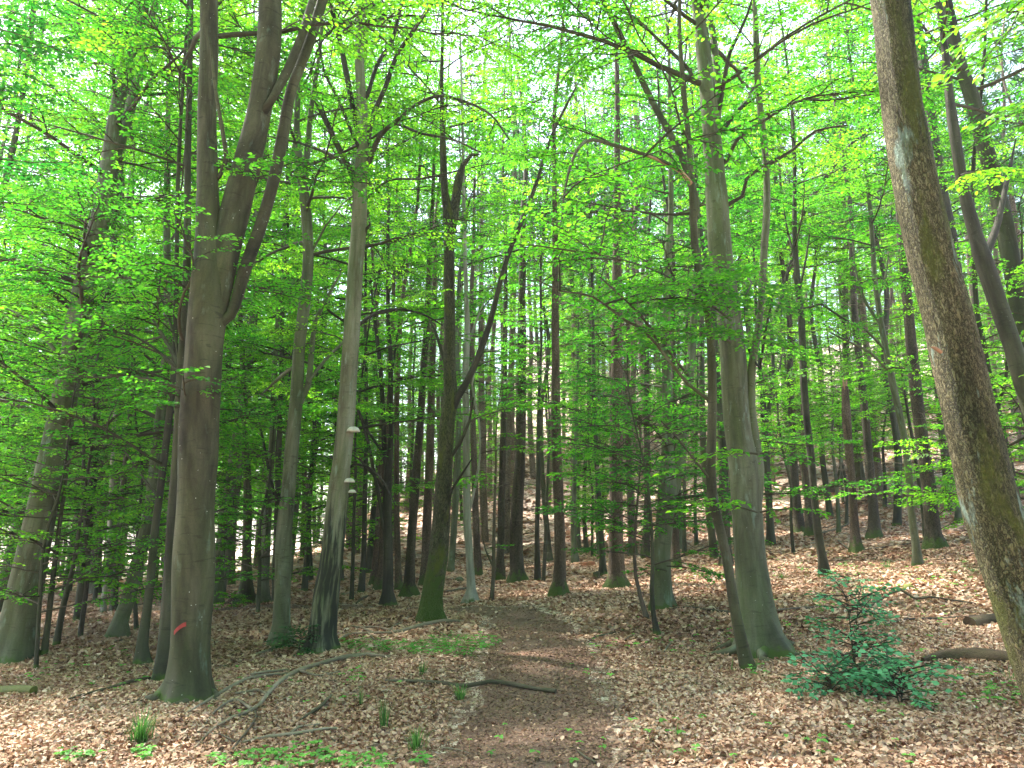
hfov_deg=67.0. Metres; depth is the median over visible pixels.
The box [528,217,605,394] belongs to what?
young beech
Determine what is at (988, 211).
spruce tree
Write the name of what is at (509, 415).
spruce tree
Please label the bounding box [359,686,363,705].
grass tuft
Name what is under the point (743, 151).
beech tree
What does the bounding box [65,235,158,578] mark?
beech tree
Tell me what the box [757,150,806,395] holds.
spruce tree
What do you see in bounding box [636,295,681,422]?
young beech
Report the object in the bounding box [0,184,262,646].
young beech
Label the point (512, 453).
spruce tree
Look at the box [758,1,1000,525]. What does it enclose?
beech tree
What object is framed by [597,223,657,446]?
young beech
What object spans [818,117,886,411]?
spruce tree
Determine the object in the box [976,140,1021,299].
spruce tree
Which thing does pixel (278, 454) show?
hornbeam tree
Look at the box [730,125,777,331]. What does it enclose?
beech tree
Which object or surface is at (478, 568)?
spruce tree
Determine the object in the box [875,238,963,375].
beech tree
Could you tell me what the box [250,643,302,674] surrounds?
fallen branch
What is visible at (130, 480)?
beech tree
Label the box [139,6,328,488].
beech tree
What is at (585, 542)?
beech tree
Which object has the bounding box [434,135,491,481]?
spruce tree
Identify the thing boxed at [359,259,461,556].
young beech
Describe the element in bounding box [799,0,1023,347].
beech tree
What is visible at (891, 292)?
spruce tree
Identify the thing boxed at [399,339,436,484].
beech tree
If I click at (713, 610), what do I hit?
fallen branch
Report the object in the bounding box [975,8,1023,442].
spruce tree
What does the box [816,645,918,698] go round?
shrub
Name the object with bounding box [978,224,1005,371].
young beech
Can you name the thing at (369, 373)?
beech tree
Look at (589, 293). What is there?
spruce tree
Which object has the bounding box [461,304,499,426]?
young beech
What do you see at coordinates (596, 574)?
tree stump
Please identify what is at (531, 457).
spruce tree
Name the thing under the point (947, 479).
young beech
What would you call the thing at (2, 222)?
beech tree
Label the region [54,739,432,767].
clover patch
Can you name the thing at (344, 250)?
spruce tree
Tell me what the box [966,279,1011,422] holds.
young beech
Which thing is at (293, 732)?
fallen branch
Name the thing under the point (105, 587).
tree
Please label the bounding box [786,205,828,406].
spruce tree
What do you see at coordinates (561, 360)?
spruce tree
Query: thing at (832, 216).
spruce tree
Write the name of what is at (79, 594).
beech tree
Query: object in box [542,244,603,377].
beech tree
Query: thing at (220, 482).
beech tree
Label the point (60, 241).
beech tree
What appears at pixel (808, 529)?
spruce tree
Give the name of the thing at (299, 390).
beech tree
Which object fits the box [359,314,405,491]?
young beech
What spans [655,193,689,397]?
beech tree
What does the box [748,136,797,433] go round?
spruce tree
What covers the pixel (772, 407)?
young beech
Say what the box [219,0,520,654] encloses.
beech tree
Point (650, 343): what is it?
young beech
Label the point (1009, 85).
spruce tree
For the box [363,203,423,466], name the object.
spruce tree
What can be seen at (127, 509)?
young beech
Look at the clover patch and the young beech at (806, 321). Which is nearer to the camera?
the clover patch
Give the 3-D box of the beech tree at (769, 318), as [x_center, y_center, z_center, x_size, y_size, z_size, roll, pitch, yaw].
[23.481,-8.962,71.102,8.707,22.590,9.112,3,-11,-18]
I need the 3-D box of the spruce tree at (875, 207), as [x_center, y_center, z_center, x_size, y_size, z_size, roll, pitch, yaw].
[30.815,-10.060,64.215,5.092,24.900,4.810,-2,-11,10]
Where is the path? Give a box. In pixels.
[216,604,612,767]
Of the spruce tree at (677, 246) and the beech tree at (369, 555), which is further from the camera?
the spruce tree at (677, 246)
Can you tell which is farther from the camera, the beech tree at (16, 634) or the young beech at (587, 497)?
the young beech at (587, 497)
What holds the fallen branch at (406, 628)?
on the ground
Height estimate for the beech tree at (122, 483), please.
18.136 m
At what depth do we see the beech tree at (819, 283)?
84.13 m
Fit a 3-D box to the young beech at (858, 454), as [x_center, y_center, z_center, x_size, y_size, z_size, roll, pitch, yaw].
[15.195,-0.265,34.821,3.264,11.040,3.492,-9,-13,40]
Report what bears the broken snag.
on the ground
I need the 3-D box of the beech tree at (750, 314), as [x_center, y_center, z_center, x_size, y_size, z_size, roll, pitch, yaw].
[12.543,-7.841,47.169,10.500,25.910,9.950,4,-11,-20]
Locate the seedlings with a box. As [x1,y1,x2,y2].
[2,547,1020,766]
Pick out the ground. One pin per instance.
(594, 647)
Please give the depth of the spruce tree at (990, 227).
52.04 m
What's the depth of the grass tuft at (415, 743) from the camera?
5.89 m
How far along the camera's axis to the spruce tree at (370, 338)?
45.90 m
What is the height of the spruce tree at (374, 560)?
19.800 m
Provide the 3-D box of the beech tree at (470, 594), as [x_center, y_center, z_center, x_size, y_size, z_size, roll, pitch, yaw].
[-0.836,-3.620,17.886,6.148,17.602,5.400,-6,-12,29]
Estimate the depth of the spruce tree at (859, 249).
53.90 m
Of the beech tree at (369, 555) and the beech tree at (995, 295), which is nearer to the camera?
the beech tree at (995, 295)
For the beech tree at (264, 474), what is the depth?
60.05 m
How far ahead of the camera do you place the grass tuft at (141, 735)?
6.07 m
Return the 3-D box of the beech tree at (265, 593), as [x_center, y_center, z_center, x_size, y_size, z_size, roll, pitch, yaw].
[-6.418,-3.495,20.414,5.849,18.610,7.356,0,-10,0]
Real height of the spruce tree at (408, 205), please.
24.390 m
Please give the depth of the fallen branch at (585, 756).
5.39 m
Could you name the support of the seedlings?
on the ground
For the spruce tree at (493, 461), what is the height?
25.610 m
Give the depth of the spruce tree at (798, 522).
29.16 m
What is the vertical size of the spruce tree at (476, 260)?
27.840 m
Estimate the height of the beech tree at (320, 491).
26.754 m
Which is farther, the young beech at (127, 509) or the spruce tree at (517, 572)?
the spruce tree at (517, 572)
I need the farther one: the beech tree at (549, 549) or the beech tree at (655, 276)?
the beech tree at (655, 276)
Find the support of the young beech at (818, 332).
on the ground
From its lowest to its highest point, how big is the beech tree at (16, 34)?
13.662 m
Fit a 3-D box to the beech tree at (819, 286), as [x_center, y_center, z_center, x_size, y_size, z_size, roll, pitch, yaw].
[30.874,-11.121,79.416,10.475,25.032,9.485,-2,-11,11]
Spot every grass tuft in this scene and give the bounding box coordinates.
[121,704,162,744]
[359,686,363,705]
[378,694,392,728]
[402,722,432,750]
[417,660,429,674]
[451,683,470,700]
[882,559,892,567]
[994,663,1013,679]
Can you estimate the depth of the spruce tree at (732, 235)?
40.73 m
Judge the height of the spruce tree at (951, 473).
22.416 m
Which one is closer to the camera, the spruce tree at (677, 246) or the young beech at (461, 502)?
the young beech at (461, 502)
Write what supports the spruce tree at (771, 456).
on the ground
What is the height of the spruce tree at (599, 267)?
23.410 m
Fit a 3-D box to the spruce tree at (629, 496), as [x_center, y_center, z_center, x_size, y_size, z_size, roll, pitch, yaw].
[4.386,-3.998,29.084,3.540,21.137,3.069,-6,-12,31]
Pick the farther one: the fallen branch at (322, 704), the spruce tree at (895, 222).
the spruce tree at (895, 222)
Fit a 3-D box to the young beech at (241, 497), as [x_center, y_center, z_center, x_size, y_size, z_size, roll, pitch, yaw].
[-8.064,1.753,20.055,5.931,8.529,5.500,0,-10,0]
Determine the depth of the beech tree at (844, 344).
37.70 m
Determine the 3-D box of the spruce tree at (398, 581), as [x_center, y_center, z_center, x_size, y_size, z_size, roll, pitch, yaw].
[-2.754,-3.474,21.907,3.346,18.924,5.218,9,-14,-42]
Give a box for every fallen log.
[0,685,37,693]
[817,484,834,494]
[920,648,1008,662]
[963,613,996,625]
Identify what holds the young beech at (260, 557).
on the ground
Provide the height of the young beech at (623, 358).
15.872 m
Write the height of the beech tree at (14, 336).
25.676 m
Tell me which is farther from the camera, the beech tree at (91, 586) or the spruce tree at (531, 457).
the spruce tree at (531, 457)
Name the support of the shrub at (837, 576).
on the ground
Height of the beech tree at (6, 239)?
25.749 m
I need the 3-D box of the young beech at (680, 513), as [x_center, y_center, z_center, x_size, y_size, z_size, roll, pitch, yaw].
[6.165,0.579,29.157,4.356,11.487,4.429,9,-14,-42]
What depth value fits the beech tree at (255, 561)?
62.62 m
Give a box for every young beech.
[0,166,174,654]
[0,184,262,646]
[0,217,168,586]
[0,263,253,636]
[0,278,171,598]
[0,278,222,599]
[0,319,253,669]
[0,329,295,629]
[96,294,320,552]
[127,365,387,612]
[220,309,423,548]
[253,69,413,590]
[283,319,424,579]
[284,12,443,599]
[350,317,435,522]
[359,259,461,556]
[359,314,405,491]
[370,299,435,458]
[400,322,461,503]
[407,297,439,441]
[416,297,478,446]
[421,279,494,518]
[422,400,482,525]
[430,356,551,599]
[434,331,486,472]
[453,343,513,502]
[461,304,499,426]
[461,329,515,456]
[469,271,550,430]
[475,283,500,435]
[477,314,605,580]
[486,314,545,460]
[499,253,570,442]
[524,265,610,547]
[526,308,774,634]
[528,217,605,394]
[535,386,729,618]
[547,225,606,437]
[549,283,652,554]
[550,346,625,555]
[560,303,637,519]
[564,288,605,431]
[583,214,660,465]
[585,257,611,443]
[591,372,624,499]
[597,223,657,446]
[623,255,728,548]
[636,263,662,410]
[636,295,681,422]
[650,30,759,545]
[650,253,706,433]
[692,358,883,553]
[747,247,838,477]
[749,253,833,473]
[756,249,834,488]
[772,384,890,523]
[774,235,828,380]
[783,349,889,533]
[797,263,888,503]
[797,265,838,378]
[812,256,893,498]
[821,250,872,383]
[821,325,999,536]
[825,350,936,506]
[827,163,1023,512]
[827,273,910,450]
[841,282,883,415]
[873,182,1011,511]
[873,268,929,428]
[874,317,914,440]
[887,342,1023,507]
[895,257,936,416]
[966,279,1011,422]
[967,212,1013,419]
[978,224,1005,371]
[996,256,1010,401]
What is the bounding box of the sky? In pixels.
[0,0,1023,551]
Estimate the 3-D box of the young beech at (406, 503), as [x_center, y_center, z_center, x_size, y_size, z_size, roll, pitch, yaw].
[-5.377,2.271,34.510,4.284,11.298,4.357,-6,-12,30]
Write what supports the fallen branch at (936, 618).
on the ground
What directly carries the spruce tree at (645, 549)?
on the ground
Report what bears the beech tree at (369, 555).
on the ground
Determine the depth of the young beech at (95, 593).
21.94 m
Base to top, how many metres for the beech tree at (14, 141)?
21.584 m
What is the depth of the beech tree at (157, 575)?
42.86 m
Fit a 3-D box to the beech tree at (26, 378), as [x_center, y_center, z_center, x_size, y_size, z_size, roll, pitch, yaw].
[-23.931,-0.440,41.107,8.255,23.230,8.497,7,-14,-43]
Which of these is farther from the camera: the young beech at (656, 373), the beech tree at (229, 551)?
the young beech at (656, 373)
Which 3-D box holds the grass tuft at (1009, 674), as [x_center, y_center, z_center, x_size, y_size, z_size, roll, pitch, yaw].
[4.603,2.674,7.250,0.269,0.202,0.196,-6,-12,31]
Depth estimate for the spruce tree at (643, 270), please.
47.13 m
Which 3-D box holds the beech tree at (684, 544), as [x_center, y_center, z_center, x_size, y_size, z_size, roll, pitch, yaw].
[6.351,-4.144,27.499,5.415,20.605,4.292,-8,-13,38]
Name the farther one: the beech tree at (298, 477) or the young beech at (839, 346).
the young beech at (839, 346)
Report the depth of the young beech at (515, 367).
54.39 m
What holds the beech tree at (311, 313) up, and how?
on the ground
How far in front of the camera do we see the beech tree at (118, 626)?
13.69 m
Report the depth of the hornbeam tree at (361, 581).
21.96 m
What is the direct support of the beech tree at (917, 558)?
on the ground
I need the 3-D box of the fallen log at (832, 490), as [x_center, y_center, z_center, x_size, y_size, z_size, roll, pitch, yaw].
[14.289,4.896,35.352,0.964,0.701,0.590,0,-10,0]
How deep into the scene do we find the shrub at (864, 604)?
7.76 m
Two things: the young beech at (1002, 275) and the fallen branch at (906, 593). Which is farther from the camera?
the young beech at (1002, 275)
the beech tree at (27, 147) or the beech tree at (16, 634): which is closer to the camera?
the beech tree at (16, 634)
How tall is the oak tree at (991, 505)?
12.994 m
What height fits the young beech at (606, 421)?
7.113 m
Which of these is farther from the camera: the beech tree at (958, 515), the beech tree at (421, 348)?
the beech tree at (421, 348)
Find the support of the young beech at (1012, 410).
on the ground
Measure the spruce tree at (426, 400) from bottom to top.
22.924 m
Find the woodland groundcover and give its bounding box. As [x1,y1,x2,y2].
[278,630,501,682]
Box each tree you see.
[0,0,87,491]
[0,0,143,326]
[0,0,158,494]
[0,0,164,447]
[0,0,310,620]
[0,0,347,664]
[0,0,389,638]
[0,0,396,665]
[0,0,431,680]
[0,1,111,480]
[0,1,172,590]
[0,1,235,611]
[0,1,278,610]
[0,17,79,496]
[0,99,72,514]
[0,103,148,497]
[0,158,54,528]
[1,0,243,593]
[1,1,225,587]
[1,183,138,590]
[2,0,235,612]
[2,247,78,525]
[6,3,316,582]
[29,0,530,647]
[46,128,194,507]
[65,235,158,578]
[66,176,145,582]
[71,0,559,707]
[93,84,256,583]
[94,7,283,478]
[103,0,390,597]
[125,1,536,607]
[126,134,282,505]
[127,220,301,529]
[134,185,222,582]
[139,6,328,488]
[143,0,371,603]
[148,1,389,602]
[148,1,428,601]
[157,0,365,603]
[192,38,336,584]
[218,3,420,576]
[218,66,375,489]
[218,254,327,540]
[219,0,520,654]
[219,55,375,565]
[221,152,374,556]
[222,23,439,580]
[242,293,302,566]
[252,285,340,552]
[261,12,484,572]
[282,0,621,622]
[283,287,345,543]
[287,0,462,593]
[287,0,545,606]
[299,327,331,541]
[305,236,385,476]
[320,146,391,464]
[321,74,423,548]
[322,84,405,554]
[324,5,441,589]
[326,257,384,524]
[329,0,632,603]
[332,236,405,498]
[334,15,435,584]
[351,0,561,596]
[356,235,435,451]
[361,9,438,590]
[363,162,428,517]
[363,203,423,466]
[367,18,566,571]
[369,83,443,552]
[374,19,498,585]
[383,219,475,426]
[393,162,442,510]
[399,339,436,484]
[403,207,442,496]
[405,154,456,481]
[406,174,486,510]
[407,0,971,662]
[407,215,443,484]
[417,205,499,446]
[421,168,469,486]
[423,14,510,575]
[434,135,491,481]
[437,9,651,561]
[437,27,527,542]
[451,26,550,579]
[455,122,501,480]
[456,0,612,579]
[456,22,580,583]
[460,9,561,553]
[468,173,532,495]
[469,260,497,462]
[472,123,531,441]
[474,0,904,610]
[475,164,511,464]
[477,126,604,451]
[478,0,926,669]
[486,119,549,508]
[488,10,622,597]
[494,0,689,575]
[497,107,551,478]
[502,44,652,562]
[513,68,607,511]
[526,168,586,354]
[527,121,601,421]
[528,17,629,540]
[530,100,611,489]
[534,55,641,552]
[541,0,693,588]
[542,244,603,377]
[544,195,575,442]
[562,0,836,558]
[562,206,611,466]
[563,73,653,467]
[566,168,623,394]
[577,142,626,441]
[588,63,656,555]
[589,5,688,534]
[596,100,647,445]
[598,0,845,565]
[600,46,677,484]
[601,136,654,448]
[604,40,688,558]
[604,190,676,354]
[607,35,687,474]
[626,120,680,442]
[631,12,782,553]
[634,1,707,568]
[637,86,707,477]
[637,197,706,355]
[641,199,706,364]
[650,52,810,391]
[653,55,707,460]
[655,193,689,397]
[656,0,882,546]
[658,0,972,577]
[658,8,857,372]
[658,173,700,390]
[666,65,752,514]
[673,179,699,431]
[676,173,731,462]
[685,113,759,476]
[686,94,810,383]
[704,59,824,411]
[728,6,890,515]
[730,0,976,565]
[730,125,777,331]
[733,132,811,485]
[741,177,818,399]
[745,128,817,475]
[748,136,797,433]
[752,0,958,481]
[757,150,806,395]
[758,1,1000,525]
[760,91,830,445]
[765,7,830,532]
[769,158,838,343]
[774,5,843,535]
[784,0,1023,520]
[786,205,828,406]
[789,0,913,491]
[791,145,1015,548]
[792,0,1023,272]
[794,161,849,379]
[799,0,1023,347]
[803,0,1023,418]
[806,11,897,538]
[806,107,867,430]
[812,132,878,379]
[815,116,880,463]
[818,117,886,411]
[823,144,877,387]
[836,126,901,371]
[837,201,913,350]
[838,0,1023,496]
[851,194,916,345]
[853,138,899,377]
[860,154,916,342]
[862,141,906,361]
[863,168,908,417]
[867,65,1003,356]
[870,0,1023,702]
[873,116,952,434]
[875,139,924,392]
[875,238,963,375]
[889,311,953,498]
[895,166,998,342]
[920,57,972,417]
[924,146,986,335]
[933,55,1007,385]
[944,90,1023,463]
[947,100,1023,416]
[954,8,1023,268]
[955,127,1021,361]
[955,154,988,352]
[955,155,1005,398]
[956,3,1023,438]
[969,129,1023,355]
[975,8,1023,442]
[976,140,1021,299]
[995,23,1023,199]
[1006,63,1023,196]
[1007,100,1023,221]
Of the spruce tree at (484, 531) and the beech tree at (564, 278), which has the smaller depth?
the spruce tree at (484, 531)
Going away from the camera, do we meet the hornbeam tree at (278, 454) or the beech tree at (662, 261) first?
the hornbeam tree at (278, 454)
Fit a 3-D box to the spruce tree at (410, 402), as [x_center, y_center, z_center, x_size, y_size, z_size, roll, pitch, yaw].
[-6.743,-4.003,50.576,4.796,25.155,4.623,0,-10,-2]
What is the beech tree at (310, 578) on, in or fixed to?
on the ground
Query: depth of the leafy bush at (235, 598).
18.08 m
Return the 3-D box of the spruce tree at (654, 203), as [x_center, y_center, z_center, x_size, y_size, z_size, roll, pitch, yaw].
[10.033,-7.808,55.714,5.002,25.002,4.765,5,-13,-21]
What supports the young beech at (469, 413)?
on the ground
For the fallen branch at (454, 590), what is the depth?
19.43 m
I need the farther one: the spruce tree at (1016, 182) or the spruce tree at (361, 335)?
the spruce tree at (361, 335)
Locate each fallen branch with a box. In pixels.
[64,677,150,700]
[184,673,286,713]
[194,652,389,747]
[197,709,256,763]
[242,723,336,742]
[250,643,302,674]
[300,694,332,719]
[337,619,459,645]
[355,595,367,603]
[385,679,556,692]
[444,587,466,591]
[577,750,596,762]
[588,629,623,642]
[671,606,729,611]
[777,605,825,611]
[822,523,849,532]
[837,540,921,549]
[866,589,975,607]
[884,615,973,624]
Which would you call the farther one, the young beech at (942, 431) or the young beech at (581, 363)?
the young beech at (581, 363)
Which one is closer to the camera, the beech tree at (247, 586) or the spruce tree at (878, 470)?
the beech tree at (247, 586)
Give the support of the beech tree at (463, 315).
on the ground
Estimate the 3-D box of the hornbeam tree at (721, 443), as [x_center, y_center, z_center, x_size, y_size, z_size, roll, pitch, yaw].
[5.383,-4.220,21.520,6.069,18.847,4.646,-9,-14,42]
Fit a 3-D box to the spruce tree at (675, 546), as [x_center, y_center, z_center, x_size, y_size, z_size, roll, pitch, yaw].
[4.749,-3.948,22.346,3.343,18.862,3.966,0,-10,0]
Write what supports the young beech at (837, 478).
on the ground
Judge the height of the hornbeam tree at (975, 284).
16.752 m
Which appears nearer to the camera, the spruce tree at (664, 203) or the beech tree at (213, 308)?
the beech tree at (213, 308)
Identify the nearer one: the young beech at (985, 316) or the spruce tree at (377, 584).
the spruce tree at (377, 584)
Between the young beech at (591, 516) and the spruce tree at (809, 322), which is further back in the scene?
the spruce tree at (809, 322)
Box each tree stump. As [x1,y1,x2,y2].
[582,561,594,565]
[593,571,599,578]
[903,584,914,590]
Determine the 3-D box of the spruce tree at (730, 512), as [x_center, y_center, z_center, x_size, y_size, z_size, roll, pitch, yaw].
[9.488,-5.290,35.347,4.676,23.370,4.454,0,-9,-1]
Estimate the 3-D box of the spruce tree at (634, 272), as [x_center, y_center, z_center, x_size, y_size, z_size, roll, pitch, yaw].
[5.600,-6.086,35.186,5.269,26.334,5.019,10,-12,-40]
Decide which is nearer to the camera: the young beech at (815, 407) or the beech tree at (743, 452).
the beech tree at (743, 452)
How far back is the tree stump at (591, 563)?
25.70 m
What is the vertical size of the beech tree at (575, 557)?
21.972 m
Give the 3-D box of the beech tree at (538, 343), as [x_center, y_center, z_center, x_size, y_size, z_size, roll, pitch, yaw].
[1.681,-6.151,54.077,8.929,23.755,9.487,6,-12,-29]
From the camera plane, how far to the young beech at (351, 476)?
22.89 m
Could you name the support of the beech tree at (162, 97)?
on the ground
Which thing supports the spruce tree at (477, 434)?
on the ground
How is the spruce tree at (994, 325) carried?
on the ground
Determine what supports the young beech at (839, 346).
on the ground
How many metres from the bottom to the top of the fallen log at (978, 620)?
0.278 m
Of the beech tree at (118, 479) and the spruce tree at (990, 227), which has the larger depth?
the spruce tree at (990, 227)
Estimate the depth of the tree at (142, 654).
10.50 m
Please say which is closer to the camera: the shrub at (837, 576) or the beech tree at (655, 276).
the shrub at (837, 576)
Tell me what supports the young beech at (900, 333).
on the ground
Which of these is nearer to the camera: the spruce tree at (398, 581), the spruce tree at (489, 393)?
the spruce tree at (398, 581)
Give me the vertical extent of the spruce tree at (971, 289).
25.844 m
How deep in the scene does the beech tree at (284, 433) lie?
34.40 m
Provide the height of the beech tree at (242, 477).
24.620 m
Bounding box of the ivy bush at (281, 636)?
[264,624,320,655]
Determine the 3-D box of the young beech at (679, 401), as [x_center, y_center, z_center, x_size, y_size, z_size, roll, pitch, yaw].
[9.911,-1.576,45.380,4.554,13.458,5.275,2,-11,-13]
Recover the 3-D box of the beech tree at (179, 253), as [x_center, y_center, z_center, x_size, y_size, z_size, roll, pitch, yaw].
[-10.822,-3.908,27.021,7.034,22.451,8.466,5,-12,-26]
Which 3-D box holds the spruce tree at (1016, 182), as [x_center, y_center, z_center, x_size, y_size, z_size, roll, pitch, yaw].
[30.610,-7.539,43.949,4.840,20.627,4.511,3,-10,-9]
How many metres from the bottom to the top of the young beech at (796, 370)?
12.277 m
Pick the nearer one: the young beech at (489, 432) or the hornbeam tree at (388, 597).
the hornbeam tree at (388, 597)
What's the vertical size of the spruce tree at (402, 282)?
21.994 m
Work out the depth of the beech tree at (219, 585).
20.35 m
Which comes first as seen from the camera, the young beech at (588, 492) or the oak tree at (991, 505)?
the oak tree at (991, 505)
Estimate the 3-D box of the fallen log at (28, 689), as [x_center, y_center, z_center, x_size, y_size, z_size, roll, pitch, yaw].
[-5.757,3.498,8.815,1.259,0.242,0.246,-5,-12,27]
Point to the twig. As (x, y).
(454, 748)
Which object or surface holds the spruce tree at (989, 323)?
on the ground
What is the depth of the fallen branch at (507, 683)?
7.75 m
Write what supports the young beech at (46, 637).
on the ground
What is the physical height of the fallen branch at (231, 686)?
0.064 m
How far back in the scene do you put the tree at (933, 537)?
19.33 m
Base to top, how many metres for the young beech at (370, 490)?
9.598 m
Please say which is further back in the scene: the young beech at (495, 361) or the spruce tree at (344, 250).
the young beech at (495, 361)
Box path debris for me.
[138,603,683,767]
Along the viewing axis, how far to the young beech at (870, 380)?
22.42 m
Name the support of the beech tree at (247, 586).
on the ground
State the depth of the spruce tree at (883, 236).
41.93 m
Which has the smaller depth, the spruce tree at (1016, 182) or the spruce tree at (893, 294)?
the spruce tree at (1016, 182)
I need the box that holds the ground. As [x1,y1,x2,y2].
[0,337,1023,767]
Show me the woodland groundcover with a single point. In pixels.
(444, 643)
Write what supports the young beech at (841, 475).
on the ground
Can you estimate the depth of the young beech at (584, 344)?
57.23 m
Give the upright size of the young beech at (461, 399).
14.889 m
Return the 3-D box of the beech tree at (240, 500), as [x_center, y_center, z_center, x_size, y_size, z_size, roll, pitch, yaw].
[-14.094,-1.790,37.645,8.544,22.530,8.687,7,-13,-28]
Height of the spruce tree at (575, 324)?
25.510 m
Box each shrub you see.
[780,643,887,699]
[804,569,906,682]
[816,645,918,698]
[821,569,870,584]
[843,643,963,710]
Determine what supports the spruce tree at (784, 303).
on the ground
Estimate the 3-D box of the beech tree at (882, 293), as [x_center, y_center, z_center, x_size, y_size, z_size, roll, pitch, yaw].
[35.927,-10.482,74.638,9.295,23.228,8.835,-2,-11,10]
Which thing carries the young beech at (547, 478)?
on the ground
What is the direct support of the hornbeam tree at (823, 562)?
on the ground
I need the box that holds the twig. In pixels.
[440,747,470,753]
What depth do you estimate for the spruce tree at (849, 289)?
58.61 m
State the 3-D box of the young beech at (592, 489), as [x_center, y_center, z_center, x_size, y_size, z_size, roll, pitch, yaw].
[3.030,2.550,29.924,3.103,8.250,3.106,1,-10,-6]
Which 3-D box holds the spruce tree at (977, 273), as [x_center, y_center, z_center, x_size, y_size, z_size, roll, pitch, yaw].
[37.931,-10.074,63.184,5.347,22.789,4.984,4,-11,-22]
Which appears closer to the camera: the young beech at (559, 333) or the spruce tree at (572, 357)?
the spruce tree at (572, 357)
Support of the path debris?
on the path
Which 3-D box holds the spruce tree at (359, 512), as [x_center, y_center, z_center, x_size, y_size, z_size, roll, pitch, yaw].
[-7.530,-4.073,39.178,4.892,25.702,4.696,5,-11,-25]
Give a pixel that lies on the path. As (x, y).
(526, 676)
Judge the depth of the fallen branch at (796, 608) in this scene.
11.39 m
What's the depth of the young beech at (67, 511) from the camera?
14.90 m
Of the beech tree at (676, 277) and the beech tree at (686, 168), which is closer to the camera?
the beech tree at (686, 168)
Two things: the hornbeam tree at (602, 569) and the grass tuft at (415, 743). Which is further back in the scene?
the hornbeam tree at (602, 569)
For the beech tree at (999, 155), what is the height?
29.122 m
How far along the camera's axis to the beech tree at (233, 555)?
26.65 m
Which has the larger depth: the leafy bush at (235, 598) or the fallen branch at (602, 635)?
the leafy bush at (235, 598)
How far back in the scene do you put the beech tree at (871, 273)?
83.03 m
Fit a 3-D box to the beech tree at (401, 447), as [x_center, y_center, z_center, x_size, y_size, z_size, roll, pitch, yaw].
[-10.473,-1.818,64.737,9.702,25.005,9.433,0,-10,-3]
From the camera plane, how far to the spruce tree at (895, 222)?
61.86 m
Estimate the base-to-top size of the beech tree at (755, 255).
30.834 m
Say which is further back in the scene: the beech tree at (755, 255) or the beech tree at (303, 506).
the beech tree at (755, 255)
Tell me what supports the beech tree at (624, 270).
on the ground
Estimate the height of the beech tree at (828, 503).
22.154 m
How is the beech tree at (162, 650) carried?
on the ground
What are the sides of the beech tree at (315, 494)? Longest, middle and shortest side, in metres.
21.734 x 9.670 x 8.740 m
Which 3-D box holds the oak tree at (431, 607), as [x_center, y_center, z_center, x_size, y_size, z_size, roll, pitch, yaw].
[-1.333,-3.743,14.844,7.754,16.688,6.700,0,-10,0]
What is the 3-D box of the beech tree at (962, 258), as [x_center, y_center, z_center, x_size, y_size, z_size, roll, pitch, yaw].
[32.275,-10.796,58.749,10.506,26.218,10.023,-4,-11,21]
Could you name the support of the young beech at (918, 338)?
on the ground
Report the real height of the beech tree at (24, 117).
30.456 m
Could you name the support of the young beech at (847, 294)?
on the ground
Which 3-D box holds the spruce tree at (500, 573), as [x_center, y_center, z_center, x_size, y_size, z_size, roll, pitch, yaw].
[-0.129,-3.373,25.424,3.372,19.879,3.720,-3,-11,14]
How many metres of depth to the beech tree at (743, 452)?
9.68 m
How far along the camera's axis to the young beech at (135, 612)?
14.54 m
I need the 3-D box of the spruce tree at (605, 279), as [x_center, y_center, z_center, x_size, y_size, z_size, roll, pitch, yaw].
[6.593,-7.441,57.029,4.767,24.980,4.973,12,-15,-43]
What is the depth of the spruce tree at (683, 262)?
48.76 m
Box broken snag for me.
[819,376,876,553]
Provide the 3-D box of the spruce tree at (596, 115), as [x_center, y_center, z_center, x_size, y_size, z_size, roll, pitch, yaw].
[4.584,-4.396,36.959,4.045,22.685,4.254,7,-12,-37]
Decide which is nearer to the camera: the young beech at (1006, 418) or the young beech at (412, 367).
the young beech at (1006, 418)
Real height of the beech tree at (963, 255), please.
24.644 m
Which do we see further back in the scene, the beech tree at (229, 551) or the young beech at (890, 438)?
the young beech at (890, 438)
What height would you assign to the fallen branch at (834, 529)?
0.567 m
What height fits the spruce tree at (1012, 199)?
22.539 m
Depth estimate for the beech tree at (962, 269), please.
65.45 m
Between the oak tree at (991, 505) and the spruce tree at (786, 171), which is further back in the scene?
the spruce tree at (786, 171)
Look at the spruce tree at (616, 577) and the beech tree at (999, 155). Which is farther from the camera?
the beech tree at (999, 155)
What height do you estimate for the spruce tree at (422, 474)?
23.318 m
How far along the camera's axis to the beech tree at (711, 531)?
25.06 m
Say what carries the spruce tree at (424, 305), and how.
on the ground
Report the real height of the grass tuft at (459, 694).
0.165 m
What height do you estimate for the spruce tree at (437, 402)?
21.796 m
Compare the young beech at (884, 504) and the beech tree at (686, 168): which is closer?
the beech tree at (686, 168)
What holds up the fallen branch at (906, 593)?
on the ground
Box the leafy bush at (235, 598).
[213,589,252,609]
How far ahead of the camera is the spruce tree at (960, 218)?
37.51 m
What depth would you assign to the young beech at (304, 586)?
22.69 m
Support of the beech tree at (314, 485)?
on the ground
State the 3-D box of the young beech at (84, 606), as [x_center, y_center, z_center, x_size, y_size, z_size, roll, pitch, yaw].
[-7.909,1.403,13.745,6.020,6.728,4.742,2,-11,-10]
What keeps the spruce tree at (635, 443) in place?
on the ground
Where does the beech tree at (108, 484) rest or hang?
on the ground
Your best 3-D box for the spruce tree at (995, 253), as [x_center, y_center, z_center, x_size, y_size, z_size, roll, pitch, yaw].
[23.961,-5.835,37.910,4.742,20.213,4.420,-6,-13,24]

